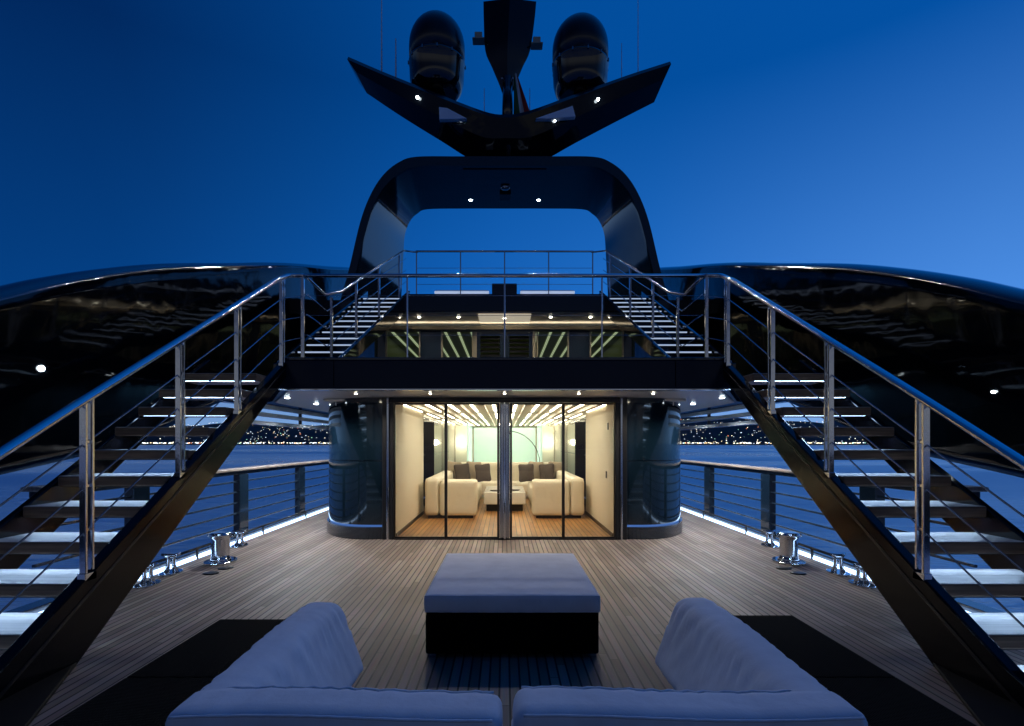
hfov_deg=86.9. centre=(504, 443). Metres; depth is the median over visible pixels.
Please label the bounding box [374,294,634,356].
house
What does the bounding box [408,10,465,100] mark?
radome
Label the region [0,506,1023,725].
deck
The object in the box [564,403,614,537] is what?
sliding door
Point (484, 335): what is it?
door
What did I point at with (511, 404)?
sliding door
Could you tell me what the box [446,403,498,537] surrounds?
sliding door
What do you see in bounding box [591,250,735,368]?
staircase
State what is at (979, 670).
staircase
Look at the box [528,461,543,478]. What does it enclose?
throw pillow
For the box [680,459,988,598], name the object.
side railing
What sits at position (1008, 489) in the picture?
water
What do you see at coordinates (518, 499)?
coffee table
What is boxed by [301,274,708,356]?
balcony railing
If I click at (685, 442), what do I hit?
town lights
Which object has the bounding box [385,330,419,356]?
window
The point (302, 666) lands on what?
outdoor sofa
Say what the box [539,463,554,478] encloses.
throw pillow
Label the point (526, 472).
throw pillow
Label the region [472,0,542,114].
mast
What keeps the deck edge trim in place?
on the deck at (278, 394)
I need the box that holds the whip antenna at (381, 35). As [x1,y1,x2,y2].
[381,0,381,70]
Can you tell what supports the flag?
attached to the mast wing at (462, 129)
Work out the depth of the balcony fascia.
7.42 m
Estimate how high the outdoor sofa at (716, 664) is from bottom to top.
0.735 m
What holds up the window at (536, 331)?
in the house at (483, 336)
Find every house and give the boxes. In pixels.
[323,398,685,539]
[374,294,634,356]
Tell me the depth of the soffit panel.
8.45 m
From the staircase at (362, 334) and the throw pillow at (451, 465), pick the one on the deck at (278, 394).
the staircase at (362, 334)
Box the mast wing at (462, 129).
[347,57,670,155]
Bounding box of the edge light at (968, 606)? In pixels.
[681,505,1006,612]
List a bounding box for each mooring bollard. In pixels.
[203,531,237,565]
[772,531,805,565]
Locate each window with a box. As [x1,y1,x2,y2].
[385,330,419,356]
[441,331,473,356]
[536,331,568,356]
[590,330,623,356]
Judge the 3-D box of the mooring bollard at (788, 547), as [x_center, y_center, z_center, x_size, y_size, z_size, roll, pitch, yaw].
[3.730,1.361,7.100,0.380,0.393,0.480,0,0,0]
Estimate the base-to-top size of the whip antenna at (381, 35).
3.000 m
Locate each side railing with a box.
[20,459,328,598]
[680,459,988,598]
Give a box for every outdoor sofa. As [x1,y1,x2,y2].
[48,602,502,725]
[511,598,975,725]
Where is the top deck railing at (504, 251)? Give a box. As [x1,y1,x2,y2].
[416,250,593,293]
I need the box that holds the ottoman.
[424,553,600,656]
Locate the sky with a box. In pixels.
[0,0,1023,425]
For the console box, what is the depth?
13.15 m
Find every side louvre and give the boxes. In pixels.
[252,405,328,429]
[681,401,767,429]
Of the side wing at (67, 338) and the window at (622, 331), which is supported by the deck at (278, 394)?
the side wing at (67, 338)
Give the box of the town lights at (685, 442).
[142,419,863,443]
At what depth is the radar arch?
14.71 m
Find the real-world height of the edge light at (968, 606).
0.115 m
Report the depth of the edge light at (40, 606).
7.34 m
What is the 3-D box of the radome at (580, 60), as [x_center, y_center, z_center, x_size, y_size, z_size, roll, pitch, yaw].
[2.070,-10.130,14.800,1.567,2.980,1.567,0,0,0]
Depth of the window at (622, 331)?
13.60 m
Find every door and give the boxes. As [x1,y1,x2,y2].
[394,403,444,537]
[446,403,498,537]
[477,332,502,356]
[506,332,531,356]
[510,403,562,537]
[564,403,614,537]
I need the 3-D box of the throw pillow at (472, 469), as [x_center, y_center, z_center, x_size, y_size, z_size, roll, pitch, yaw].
[-0.840,0.720,14.520,0.410,0.474,0.200,3,-12,6]
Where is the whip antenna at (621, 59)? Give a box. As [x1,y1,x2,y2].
[621,43,621,76]
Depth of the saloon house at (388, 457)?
9.02 m
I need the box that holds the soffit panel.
[275,391,733,411]
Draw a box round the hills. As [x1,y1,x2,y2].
[140,416,868,444]
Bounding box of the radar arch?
[341,156,668,299]
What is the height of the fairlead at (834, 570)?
0.246 m
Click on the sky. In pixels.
(890, 133)
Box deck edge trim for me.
[277,357,731,361]
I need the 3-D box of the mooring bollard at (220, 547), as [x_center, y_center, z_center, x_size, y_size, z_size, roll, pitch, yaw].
[-3.730,1.361,7.100,0.380,0.393,0.480,0,0,0]
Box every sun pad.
[434,290,488,293]
[520,290,574,293]
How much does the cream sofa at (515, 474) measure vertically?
0.900 m
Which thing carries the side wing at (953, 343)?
on the deck at (278, 394)
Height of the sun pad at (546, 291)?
0.300 m
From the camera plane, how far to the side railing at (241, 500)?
8.72 m
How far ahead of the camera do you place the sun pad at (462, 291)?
13.10 m
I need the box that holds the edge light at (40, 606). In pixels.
[3,503,328,612]
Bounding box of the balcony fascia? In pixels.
[278,361,730,390]
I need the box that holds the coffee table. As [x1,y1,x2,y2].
[484,486,525,510]
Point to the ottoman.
(511, 603)
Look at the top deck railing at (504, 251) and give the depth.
13.00 m
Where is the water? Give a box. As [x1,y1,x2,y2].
[0,445,1023,612]
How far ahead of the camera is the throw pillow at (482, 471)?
14.12 m
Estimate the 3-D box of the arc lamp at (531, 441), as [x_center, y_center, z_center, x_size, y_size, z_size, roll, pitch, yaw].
[0.600,0.570,16.800,1.320,1.980,0.320,0,0,0]
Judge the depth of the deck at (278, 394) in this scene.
10.47 m
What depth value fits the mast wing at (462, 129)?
13.79 m
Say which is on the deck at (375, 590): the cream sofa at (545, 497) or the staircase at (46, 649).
the staircase at (46, 649)
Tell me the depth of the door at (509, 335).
13.60 m
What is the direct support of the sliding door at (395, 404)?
in the saloon house at (388, 457)
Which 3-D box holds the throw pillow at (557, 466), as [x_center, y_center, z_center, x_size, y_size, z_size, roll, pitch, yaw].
[1.370,0.720,14.500,0.410,0.474,0.200,4,-13,-9]
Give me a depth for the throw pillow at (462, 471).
14.22 m
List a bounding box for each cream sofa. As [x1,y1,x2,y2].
[425,470,481,517]
[461,462,547,494]
[527,470,583,517]
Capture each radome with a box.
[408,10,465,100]
[552,12,608,100]
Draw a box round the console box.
[492,283,516,293]
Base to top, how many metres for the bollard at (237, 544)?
0.246 m
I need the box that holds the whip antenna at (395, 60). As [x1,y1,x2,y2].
[395,38,396,76]
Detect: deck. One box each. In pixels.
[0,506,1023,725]
[267,387,742,413]
[319,300,690,354]
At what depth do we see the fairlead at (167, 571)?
6.46 m
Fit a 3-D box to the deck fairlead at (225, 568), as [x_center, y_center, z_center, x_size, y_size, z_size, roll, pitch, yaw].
[-3.480,1.552,6.740,0.187,0.012,0.153,0,0,0]
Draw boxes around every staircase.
[0,273,302,725]
[273,250,417,368]
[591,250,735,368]
[706,273,1023,725]
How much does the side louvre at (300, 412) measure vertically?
0.450 m
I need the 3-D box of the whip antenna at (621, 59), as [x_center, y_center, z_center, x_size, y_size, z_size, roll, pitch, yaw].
[3.140,-9.890,14.500,0.065,1.700,0.065,0,0,-22]
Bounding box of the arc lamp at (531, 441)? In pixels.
[512,431,539,461]
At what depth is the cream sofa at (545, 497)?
11.20 m
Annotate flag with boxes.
[514,73,529,113]
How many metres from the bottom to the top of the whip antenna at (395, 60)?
1.770 m
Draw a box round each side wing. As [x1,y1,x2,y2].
[0,262,401,474]
[635,262,1023,477]
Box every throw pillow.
[448,461,461,478]
[454,463,470,478]
[466,461,480,478]
[475,463,490,481]
[518,463,533,481]
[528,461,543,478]
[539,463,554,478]
[548,461,561,478]
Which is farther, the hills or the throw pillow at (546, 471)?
the hills
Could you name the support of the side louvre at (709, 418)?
attached to the deck at (278, 394)

